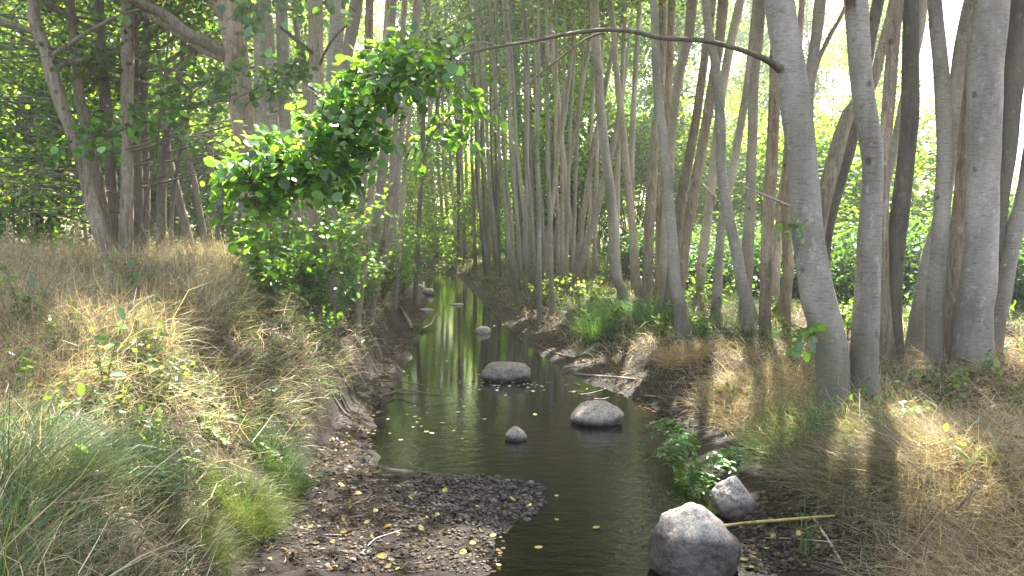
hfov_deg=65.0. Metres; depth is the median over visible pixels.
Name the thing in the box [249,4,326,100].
leafy tree
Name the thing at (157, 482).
grass tussock
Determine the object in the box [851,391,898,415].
weed
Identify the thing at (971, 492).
fallen stick
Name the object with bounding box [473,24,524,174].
alder tree
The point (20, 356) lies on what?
nettle
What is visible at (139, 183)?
alder tree
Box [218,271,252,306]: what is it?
weed
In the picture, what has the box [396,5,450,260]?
alder tree
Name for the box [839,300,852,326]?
herb
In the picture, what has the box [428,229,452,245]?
leafy shrub
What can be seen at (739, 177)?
tall bush
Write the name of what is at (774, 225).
nettle thicket
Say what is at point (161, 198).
alder tree
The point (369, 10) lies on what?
alder tree
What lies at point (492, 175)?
alder tree
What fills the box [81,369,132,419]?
weed
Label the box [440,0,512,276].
alder tree
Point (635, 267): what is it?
alder tree
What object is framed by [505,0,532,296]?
alder tree
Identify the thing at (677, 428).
fern leaved plant
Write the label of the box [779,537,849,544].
fallen stick
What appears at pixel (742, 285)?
alder tree
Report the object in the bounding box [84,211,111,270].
feathery grass
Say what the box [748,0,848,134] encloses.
leafy tree
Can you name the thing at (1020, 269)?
nettle thicket
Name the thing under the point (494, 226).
alder tree
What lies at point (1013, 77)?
alder tree
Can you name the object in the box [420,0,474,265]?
alder tree
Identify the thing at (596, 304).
herb
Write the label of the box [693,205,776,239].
nettle thicket
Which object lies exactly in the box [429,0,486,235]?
alder tree
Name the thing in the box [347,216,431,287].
alder sapling
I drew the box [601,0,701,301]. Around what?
alder tree
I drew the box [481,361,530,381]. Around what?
boulder
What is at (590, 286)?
herb
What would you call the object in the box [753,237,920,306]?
nettle thicket
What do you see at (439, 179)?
alder tree
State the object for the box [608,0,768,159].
leafy tree
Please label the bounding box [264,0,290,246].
alder tree
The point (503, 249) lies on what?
leafy shrub
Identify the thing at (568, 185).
alder tree
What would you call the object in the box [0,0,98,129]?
leafy tree
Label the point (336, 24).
alder tree
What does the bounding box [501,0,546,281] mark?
alder tree
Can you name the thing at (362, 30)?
leafy tree
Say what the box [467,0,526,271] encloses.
alder tree
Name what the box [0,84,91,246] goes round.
tall bush
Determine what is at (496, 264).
herb
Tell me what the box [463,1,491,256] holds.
alder tree
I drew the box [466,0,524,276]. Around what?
alder tree
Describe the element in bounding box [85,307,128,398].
nettle
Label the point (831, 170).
alder tree
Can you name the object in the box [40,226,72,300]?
feathery grass
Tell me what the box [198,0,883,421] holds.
twin stemmed alder
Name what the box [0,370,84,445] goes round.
weed
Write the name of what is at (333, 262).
alder sapling
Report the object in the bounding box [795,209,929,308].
nettle thicket
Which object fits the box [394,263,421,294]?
alder sapling
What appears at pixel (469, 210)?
tall bush
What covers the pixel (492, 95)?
alder tree
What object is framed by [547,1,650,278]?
alder tree
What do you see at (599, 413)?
boulder
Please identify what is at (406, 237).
alder sapling
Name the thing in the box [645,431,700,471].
fern leaved plant
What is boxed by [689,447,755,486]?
fern leaved plant
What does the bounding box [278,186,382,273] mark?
alder sapling
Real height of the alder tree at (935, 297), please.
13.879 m
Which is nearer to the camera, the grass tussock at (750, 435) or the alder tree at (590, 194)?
the grass tussock at (750, 435)
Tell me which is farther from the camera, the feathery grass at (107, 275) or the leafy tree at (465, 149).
the leafy tree at (465, 149)
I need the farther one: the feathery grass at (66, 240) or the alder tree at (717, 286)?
the alder tree at (717, 286)
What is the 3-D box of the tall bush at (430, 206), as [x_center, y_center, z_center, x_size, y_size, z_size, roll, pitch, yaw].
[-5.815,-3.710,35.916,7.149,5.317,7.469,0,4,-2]
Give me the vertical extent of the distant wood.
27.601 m
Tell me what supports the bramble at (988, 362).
on the ground at (328, 422)
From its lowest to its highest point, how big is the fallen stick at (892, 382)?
0.139 m
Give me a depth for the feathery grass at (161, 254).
7.62 m
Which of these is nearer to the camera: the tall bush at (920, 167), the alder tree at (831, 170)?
the alder tree at (831, 170)
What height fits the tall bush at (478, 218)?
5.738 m
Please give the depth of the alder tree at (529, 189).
21.60 m
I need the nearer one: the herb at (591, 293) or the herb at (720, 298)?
the herb at (720, 298)
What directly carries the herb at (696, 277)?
on the ground at (328, 422)
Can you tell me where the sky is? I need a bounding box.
[10,0,1023,231]
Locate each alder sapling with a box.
[185,183,360,298]
[214,216,336,313]
[245,214,378,328]
[260,183,404,313]
[272,214,307,250]
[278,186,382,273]
[283,209,408,300]
[302,303,342,348]
[307,209,381,268]
[338,243,391,313]
[342,212,435,269]
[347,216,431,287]
[350,240,416,302]
[392,216,443,265]
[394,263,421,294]
[395,226,427,267]
[403,223,439,263]
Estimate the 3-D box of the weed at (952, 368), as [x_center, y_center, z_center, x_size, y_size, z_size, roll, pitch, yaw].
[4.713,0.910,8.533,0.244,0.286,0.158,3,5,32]
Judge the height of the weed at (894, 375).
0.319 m
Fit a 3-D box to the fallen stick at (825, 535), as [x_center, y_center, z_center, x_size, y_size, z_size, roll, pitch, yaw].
[2.117,1.689,5.383,0.029,0.048,0.699,0,4,6]
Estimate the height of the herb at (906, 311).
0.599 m
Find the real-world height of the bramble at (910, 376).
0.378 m
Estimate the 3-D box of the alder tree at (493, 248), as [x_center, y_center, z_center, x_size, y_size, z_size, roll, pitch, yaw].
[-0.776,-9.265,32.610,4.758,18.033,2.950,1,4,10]
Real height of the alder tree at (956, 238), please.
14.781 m
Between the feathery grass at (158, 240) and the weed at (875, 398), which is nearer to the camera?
the weed at (875, 398)
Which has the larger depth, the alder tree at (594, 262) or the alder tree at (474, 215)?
the alder tree at (474, 215)
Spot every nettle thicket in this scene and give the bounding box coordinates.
[597,215,655,282]
[621,217,725,278]
[638,227,759,294]
[688,223,856,303]
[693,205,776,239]
[726,221,848,255]
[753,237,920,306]
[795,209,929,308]
[831,218,854,252]
[837,208,950,270]
[902,215,1023,313]
[918,178,1016,230]
[1010,235,1023,315]
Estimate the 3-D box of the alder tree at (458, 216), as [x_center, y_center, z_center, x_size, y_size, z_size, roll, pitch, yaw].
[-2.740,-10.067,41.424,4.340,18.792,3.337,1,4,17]
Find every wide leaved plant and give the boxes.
[199,402,233,443]
[261,440,280,461]
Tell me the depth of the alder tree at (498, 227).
27.80 m
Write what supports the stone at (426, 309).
on the ground at (328, 422)
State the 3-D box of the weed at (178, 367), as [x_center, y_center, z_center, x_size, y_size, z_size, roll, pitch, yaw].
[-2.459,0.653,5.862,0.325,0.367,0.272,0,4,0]
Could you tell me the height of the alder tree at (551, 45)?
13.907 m
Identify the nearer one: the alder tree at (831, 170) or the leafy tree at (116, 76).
the alder tree at (831, 170)
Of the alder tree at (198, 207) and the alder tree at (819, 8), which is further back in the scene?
the alder tree at (198, 207)
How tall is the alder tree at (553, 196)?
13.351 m
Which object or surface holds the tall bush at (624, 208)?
on the ground at (328, 422)
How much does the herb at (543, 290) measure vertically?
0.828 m
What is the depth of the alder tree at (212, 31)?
13.92 m
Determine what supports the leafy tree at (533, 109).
on the ground at (328, 422)
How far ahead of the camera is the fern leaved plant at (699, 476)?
6.75 m
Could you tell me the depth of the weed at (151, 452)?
4.93 m
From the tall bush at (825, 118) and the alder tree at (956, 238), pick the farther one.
the tall bush at (825, 118)
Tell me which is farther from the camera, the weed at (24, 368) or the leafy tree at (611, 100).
the leafy tree at (611, 100)
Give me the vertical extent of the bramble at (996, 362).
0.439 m
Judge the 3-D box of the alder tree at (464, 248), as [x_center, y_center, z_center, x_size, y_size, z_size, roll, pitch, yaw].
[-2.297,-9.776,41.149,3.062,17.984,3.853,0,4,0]
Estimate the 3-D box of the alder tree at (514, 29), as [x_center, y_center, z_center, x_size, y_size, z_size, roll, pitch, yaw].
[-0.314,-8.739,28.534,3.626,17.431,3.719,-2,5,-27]
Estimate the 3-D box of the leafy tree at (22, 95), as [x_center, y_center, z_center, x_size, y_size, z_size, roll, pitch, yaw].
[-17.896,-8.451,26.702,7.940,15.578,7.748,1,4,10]
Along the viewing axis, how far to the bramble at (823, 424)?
7.24 m
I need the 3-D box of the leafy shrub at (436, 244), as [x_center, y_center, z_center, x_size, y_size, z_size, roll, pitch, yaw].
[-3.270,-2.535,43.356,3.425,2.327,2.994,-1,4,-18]
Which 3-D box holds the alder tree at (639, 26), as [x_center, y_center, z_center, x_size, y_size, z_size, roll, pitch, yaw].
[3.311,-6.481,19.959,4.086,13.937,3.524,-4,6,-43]
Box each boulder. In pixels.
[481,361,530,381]
[570,400,623,426]
[648,502,741,575]
[711,476,758,518]
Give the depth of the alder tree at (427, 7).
22.71 m
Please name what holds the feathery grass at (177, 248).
on the ground at (328, 422)
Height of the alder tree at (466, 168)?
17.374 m
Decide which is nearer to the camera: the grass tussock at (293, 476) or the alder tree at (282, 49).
the grass tussock at (293, 476)
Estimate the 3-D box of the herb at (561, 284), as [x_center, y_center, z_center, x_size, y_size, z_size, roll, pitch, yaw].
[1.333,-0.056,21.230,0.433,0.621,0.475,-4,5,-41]
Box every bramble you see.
[711,382,758,404]
[807,413,850,434]
[817,409,873,431]
[849,394,919,429]
[879,368,921,396]
[882,391,935,419]
[895,388,966,415]
[903,300,911,337]
[925,360,970,401]
[956,348,1007,381]
[990,359,1023,401]
[1013,321,1023,357]
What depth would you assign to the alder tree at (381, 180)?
14.14 m
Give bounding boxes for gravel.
[281,471,873,573]
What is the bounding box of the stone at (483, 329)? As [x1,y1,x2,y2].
[475,326,490,332]
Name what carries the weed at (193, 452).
on the ground at (328, 422)
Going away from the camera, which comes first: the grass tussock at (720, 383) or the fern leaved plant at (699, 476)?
the fern leaved plant at (699, 476)
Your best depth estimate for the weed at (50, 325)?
5.83 m
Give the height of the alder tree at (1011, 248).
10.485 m
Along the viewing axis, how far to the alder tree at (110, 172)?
14.29 m
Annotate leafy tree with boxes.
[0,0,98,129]
[0,0,206,250]
[0,0,212,244]
[0,3,98,244]
[2,46,74,234]
[10,4,196,153]
[23,176,79,247]
[44,18,188,215]
[47,19,88,251]
[49,15,184,209]
[116,1,299,236]
[156,4,305,226]
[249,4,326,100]
[272,0,415,198]
[289,0,426,186]
[363,0,514,254]
[399,26,488,251]
[419,0,699,240]
[437,39,521,216]
[461,27,643,214]
[487,0,687,239]
[600,0,747,223]
[606,0,686,190]
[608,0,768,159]
[693,0,845,163]
[704,30,805,144]
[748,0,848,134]
[817,0,934,175]
[821,0,929,149]
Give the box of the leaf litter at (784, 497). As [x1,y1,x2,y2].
[36,273,1023,575]
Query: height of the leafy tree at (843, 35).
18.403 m
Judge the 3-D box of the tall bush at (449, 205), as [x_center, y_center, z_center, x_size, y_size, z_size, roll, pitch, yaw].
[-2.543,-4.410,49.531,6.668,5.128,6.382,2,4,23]
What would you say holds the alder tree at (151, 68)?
on the ground at (328, 422)
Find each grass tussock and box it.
[0,368,187,518]
[0,371,248,533]
[162,469,263,575]
[188,436,314,557]
[215,403,330,505]
[401,321,437,331]
[558,291,634,344]
[606,292,661,316]
[623,293,703,324]
[641,329,721,373]
[687,364,765,403]
[726,406,804,456]
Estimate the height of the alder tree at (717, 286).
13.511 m
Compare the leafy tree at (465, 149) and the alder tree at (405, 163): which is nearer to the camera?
the alder tree at (405, 163)
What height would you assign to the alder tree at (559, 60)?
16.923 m
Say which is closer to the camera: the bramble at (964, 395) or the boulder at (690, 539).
the boulder at (690, 539)
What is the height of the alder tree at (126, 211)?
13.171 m
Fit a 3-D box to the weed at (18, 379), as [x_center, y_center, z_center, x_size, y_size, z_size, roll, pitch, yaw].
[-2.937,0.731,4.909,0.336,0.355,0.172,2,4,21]
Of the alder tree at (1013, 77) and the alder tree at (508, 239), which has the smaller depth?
the alder tree at (1013, 77)
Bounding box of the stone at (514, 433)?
[505,426,526,440]
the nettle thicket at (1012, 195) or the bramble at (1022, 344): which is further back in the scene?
the nettle thicket at (1012, 195)
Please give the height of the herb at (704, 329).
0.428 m
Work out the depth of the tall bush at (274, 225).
32.28 m
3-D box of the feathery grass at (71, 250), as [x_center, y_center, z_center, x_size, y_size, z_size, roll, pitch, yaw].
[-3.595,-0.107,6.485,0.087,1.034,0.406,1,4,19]
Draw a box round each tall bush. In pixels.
[0,48,98,243]
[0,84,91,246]
[0,96,240,253]
[0,139,89,254]
[72,96,231,253]
[113,57,323,251]
[166,134,367,247]
[200,106,456,253]
[321,156,462,246]
[356,180,467,273]
[375,158,486,249]
[435,192,510,235]
[440,175,554,255]
[454,151,559,250]
[491,108,604,263]
[528,187,658,262]
[535,112,696,261]
[598,130,782,232]
[602,115,708,223]
[646,84,848,235]
[700,142,852,222]
[702,105,1016,240]
[741,130,953,229]
[814,80,928,223]
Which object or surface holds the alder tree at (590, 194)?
on the ground at (328, 422)
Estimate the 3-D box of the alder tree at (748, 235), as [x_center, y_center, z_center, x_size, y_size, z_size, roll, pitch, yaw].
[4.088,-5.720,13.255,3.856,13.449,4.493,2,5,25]
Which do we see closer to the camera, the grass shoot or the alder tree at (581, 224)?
the grass shoot
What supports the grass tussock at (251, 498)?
on the ground at (328, 422)
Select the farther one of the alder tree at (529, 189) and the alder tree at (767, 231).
the alder tree at (529, 189)
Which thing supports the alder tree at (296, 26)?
on the ground at (328, 422)
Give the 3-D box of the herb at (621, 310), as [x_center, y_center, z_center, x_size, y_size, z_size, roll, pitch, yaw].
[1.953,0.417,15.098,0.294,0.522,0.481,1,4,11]
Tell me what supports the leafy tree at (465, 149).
on the ground at (328, 422)
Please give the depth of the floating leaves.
11.17 m
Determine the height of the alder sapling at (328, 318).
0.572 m
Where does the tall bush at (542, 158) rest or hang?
on the ground at (328, 422)
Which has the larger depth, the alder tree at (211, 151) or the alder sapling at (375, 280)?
the alder tree at (211, 151)
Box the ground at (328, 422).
[0,232,1023,575]
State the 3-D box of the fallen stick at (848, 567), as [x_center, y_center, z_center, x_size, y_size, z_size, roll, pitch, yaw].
[2.092,1.749,5.019,0.468,0.074,0.020,4,6,44]
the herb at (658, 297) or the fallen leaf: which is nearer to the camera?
the fallen leaf
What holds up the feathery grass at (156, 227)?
on the ground at (328, 422)
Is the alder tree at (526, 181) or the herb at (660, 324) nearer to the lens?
the herb at (660, 324)
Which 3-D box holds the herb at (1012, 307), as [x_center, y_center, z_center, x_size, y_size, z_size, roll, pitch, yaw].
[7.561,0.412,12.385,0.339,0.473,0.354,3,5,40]
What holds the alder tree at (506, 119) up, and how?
on the ground at (328, 422)
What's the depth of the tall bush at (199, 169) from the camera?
23.40 m
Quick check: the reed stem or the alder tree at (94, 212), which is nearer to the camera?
the reed stem
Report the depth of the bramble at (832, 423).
7.07 m
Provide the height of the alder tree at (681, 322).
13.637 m
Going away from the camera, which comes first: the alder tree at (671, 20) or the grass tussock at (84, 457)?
the grass tussock at (84, 457)
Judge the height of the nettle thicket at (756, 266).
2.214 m
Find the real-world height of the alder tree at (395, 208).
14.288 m
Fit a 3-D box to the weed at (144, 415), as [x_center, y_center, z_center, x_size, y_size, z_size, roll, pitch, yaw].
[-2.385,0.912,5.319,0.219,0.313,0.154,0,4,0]
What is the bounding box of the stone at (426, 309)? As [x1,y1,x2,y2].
[420,308,433,310]
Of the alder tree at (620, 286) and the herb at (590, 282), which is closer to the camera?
the alder tree at (620, 286)
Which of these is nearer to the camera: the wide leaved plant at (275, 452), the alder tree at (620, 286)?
the wide leaved plant at (275, 452)
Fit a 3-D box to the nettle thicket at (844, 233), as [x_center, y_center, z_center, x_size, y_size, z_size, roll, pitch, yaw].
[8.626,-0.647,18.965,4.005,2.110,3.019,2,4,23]
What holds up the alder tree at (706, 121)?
on the ground at (328, 422)
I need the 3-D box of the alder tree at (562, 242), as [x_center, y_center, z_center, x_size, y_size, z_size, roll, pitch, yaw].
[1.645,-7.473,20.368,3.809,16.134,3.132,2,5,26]
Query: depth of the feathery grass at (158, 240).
9.26 m
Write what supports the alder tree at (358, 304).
on the ground at (328, 422)
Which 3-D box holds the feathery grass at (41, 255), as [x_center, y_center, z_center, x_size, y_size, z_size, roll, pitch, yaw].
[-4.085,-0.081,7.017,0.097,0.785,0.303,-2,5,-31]
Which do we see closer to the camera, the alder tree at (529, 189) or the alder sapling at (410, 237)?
the alder sapling at (410, 237)
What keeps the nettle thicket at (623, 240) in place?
on the ground at (328, 422)
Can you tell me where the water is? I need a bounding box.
[365,273,777,575]
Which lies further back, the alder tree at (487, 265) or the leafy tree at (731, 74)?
the leafy tree at (731, 74)
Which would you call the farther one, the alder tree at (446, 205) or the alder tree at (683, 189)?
the alder tree at (446, 205)
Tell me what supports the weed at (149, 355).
on the ground at (328, 422)
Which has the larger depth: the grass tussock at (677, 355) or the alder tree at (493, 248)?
the alder tree at (493, 248)
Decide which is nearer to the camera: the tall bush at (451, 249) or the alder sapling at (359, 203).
the alder sapling at (359, 203)
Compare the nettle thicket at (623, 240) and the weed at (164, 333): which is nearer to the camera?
the weed at (164, 333)
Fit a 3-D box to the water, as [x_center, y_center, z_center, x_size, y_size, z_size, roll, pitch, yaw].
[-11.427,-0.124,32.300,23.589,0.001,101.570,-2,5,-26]
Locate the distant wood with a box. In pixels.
[10,0,935,245]
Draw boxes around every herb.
[483,271,497,284]
[491,252,506,273]
[520,273,558,304]
[535,271,571,302]
[554,275,570,291]
[569,284,585,301]
[570,272,605,295]
[579,286,594,306]
[580,302,614,328]
[584,273,599,291]
[586,298,602,322]
[599,263,610,286]
[600,287,614,305]
[608,297,623,320]
[651,313,671,337]
[656,296,673,321]
[685,274,705,309]
[686,273,712,304]
[692,313,712,337]
[701,279,734,312]
[752,284,778,316]
[839,297,853,338]
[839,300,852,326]
[902,300,910,320]
[1007,300,1015,321]
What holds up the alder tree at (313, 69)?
on the ground at (328, 422)
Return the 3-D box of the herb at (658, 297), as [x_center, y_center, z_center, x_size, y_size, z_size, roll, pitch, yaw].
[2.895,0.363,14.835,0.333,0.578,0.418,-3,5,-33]
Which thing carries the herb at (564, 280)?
on the ground at (328, 422)
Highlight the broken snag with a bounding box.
[703,185,716,205]
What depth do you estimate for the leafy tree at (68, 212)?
50.39 m
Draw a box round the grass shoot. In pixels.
[779,478,829,559]
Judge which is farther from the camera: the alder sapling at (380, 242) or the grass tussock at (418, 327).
the grass tussock at (418, 327)
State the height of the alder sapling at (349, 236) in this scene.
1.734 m
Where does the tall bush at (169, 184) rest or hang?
on the ground at (328, 422)
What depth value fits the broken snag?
16.22 m
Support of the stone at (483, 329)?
in the water
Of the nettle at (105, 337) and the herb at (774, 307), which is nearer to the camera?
the nettle at (105, 337)
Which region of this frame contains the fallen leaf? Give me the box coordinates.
[377,553,385,558]
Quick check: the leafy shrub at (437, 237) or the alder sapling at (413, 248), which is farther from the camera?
the leafy shrub at (437, 237)
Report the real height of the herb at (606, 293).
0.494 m
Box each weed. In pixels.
[0,337,41,397]
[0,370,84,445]
[14,377,59,421]
[36,299,75,344]
[37,385,66,414]
[45,319,77,355]
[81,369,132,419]
[127,333,164,388]
[132,319,168,356]
[132,432,164,486]
[133,429,152,461]
[135,404,166,446]
[152,354,198,399]
[153,445,195,479]
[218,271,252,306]
[262,380,279,410]
[784,432,846,458]
[805,361,815,386]
[850,381,893,409]
[851,388,916,417]
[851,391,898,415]
[879,364,903,390]
[914,368,940,388]
[943,423,1003,477]
[945,359,968,381]
[948,415,980,433]
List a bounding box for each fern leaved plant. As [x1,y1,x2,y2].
[644,418,687,451]
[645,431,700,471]
[674,465,710,495]
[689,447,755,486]
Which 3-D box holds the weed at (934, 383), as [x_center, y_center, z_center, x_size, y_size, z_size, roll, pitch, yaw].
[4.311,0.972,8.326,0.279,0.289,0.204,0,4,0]
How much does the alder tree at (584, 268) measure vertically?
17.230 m
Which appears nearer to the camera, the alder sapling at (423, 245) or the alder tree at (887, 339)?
the alder tree at (887, 339)
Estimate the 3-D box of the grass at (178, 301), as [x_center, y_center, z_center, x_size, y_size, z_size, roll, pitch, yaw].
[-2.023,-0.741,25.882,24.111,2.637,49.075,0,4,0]
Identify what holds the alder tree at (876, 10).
on the ground at (328, 422)
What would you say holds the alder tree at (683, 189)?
on the ground at (328, 422)
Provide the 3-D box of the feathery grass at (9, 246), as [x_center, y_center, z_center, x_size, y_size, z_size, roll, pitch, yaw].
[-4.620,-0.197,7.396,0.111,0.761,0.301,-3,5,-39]
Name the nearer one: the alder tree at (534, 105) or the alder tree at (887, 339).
the alder tree at (887, 339)
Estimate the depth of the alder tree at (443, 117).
45.35 m
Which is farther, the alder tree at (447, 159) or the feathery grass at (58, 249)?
the alder tree at (447, 159)
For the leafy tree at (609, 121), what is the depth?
30.79 m
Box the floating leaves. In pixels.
[367,296,661,439]
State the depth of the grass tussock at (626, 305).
16.27 m
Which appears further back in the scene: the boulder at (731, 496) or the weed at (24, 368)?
the boulder at (731, 496)
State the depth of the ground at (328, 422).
7.15 m
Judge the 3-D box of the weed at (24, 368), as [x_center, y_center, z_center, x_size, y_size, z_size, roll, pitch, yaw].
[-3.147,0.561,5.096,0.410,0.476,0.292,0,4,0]
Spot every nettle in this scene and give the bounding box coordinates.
[0,264,43,333]
[2,334,37,396]
[75,444,108,501]
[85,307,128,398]
[105,252,141,301]
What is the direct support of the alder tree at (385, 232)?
on the ground at (328, 422)
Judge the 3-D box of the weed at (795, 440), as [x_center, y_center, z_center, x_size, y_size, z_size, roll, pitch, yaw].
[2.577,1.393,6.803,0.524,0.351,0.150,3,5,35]
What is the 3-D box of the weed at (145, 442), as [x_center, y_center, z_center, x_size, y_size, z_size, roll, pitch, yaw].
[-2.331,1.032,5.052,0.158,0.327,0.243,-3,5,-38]
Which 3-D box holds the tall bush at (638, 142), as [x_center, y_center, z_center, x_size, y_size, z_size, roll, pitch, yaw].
[4.315,-3.470,30.816,7.227,6.169,5.006,4,6,45]
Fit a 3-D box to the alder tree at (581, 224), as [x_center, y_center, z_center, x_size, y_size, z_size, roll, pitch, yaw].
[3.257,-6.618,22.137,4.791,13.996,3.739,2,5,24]
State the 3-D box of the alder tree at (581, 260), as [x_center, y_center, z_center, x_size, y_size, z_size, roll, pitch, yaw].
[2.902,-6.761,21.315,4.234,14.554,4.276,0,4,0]
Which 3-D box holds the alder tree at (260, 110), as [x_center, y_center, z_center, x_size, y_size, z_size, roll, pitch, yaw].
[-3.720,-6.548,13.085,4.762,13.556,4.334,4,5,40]
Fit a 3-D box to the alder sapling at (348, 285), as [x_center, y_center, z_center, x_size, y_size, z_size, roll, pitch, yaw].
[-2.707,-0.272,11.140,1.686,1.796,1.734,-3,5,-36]
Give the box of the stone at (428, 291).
[422,288,434,294]
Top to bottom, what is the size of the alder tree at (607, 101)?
13.481 m
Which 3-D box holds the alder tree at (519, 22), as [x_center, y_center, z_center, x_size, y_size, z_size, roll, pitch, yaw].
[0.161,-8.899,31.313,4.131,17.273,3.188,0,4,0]
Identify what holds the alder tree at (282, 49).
on the ground at (328, 422)
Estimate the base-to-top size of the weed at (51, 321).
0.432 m
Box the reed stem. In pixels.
[724,515,834,526]
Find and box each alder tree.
[0,0,216,268]
[0,0,221,250]
[0,0,232,261]
[0,0,304,256]
[0,0,304,265]
[0,0,362,256]
[1,0,308,263]
[19,0,275,261]
[40,0,351,286]
[43,0,302,254]
[45,0,273,251]
[112,0,361,261]
[116,2,303,248]
[220,0,349,301]
[253,0,271,253]
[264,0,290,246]
[275,0,302,264]
[291,0,308,236]
[323,0,362,294]
[325,0,345,306]
[330,0,419,430]
[352,0,389,335]
[354,0,373,270]
[367,0,406,323]
[374,0,471,311]
[379,0,418,287]
[396,0,508,304]
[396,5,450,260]
[407,3,469,215]
[416,10,468,233]
[419,2,455,228]
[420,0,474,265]
[421,0,466,256]
[422,0,535,279]
[426,11,468,237]
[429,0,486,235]
[429,0,486,283]
[431,0,452,257]
[431,1,455,235]
[433,12,482,265]
[438,2,482,263]
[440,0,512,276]
[444,7,500,256]
[450,9,521,224]
[455,0,494,269]
[456,2,488,267]
[463,0,513,295]
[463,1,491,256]
[465,4,502,166]
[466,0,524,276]
[466,2,520,270]
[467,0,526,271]
[469,1,583,265]
[470,0,529,278]
[471,8,522,258]
[473,3,505,187]
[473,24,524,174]
[478,0,530,146]
[479,40,522,256]
[480,0,608,281]
[483,0,535,270]
[484,7,506,204]
[486,0,523,257]
[487,0,530,255]
[491,0,511,281]
[493,0,586,286]
[494,0,519,307]
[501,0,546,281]
[502,0,523,298]
[503,14,561,220]
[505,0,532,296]
[521,0,551,296]
[523,0,535,270]
[523,0,583,268]
[524,10,562,245]
[525,0,559,285]
[535,0,541,323]
[540,0,698,269]
[540,42,560,262]
[544,0,647,289]
[545,0,554,315]
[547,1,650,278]
[550,25,642,260]
[553,3,605,137]
[554,0,697,300]
[557,0,683,290]
[560,0,565,292]
[564,4,576,278]
[568,0,586,290]
[568,3,601,277]
[572,0,641,299]
[586,73,594,281]
[589,0,630,307]
[591,1,614,280]
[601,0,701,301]
[604,7,632,282]
[612,1,627,290]
[650,0,691,338]
[655,0,697,310]
[661,0,716,319]
[673,0,728,313]
[691,0,744,309]
[701,0,759,331]
[709,0,755,321]
[736,0,764,323]
[758,45,779,333]
[771,0,804,309]
[774,141,793,324]
[805,0,890,349]
[806,0,825,110]
[813,7,843,117]
[825,0,884,264]
[879,0,903,365]
[889,0,919,366]
[889,0,927,197]
[904,0,969,364]
[922,0,953,375]
[944,0,973,358]
[946,0,1010,378]
[994,146,1023,360]
[998,0,1023,360]
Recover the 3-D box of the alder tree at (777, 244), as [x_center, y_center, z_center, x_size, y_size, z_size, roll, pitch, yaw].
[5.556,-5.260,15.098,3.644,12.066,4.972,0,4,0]
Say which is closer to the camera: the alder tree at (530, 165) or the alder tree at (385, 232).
the alder tree at (385, 232)
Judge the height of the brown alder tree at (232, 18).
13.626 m
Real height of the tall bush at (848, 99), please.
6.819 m
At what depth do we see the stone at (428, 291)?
27.27 m
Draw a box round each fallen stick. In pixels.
[302,532,345,534]
[367,530,401,545]
[371,380,440,390]
[379,389,456,397]
[398,305,412,329]
[537,345,572,358]
[574,373,636,379]
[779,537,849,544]
[813,519,841,561]
[818,563,886,573]
[880,367,925,390]
[956,483,977,510]
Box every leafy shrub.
[422,224,477,258]
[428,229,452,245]
[462,237,481,258]
[500,228,514,253]
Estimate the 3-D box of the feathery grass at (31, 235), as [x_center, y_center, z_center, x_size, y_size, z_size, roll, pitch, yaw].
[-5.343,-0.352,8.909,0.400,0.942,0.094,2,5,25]
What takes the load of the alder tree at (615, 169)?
on the ground at (328, 422)
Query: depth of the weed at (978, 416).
6.53 m
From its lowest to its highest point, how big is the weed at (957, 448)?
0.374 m
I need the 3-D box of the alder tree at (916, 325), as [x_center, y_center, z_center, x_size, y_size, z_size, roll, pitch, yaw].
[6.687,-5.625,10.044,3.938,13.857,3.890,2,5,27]
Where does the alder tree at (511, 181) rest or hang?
on the ground at (328, 422)
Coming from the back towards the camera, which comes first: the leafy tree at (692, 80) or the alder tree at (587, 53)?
the leafy tree at (692, 80)
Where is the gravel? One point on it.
(461, 517)
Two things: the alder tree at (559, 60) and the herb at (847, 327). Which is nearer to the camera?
the herb at (847, 327)
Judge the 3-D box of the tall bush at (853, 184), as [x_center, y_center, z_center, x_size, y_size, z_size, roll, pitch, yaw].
[9.450,-2.267,23.629,6.363,4.684,9.186,0,4,-4]
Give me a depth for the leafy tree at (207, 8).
27.09 m
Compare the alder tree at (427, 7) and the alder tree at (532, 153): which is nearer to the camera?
the alder tree at (427, 7)
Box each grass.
[0,225,1023,575]
[1,216,37,285]
[3,229,13,283]
[6,237,24,287]
[26,214,38,268]
[37,234,46,288]
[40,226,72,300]
[50,249,59,289]
[53,215,76,287]
[56,211,86,317]
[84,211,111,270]
[102,260,108,302]
[139,222,158,275]
[145,210,169,258]
[150,224,172,304]
[151,227,170,270]
[153,245,174,287]
[172,232,185,280]
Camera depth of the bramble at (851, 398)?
6.76 m
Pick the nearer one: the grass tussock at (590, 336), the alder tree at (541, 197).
the grass tussock at (590, 336)
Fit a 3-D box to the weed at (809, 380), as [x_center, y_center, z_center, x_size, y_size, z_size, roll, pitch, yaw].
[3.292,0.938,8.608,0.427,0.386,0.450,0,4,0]
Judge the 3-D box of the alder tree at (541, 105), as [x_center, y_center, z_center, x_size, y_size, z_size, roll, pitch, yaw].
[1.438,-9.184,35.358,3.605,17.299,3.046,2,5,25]
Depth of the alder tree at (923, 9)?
11.76 m
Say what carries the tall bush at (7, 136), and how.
on the ground at (328, 422)
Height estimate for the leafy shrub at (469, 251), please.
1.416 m
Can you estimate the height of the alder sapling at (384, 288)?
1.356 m
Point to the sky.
(951, 8)
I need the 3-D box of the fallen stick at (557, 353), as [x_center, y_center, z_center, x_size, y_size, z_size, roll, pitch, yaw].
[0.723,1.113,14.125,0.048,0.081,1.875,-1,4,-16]
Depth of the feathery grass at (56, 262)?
6.88 m
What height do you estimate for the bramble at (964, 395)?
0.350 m
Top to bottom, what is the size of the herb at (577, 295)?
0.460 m
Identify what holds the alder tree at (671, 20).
on the ground at (328, 422)

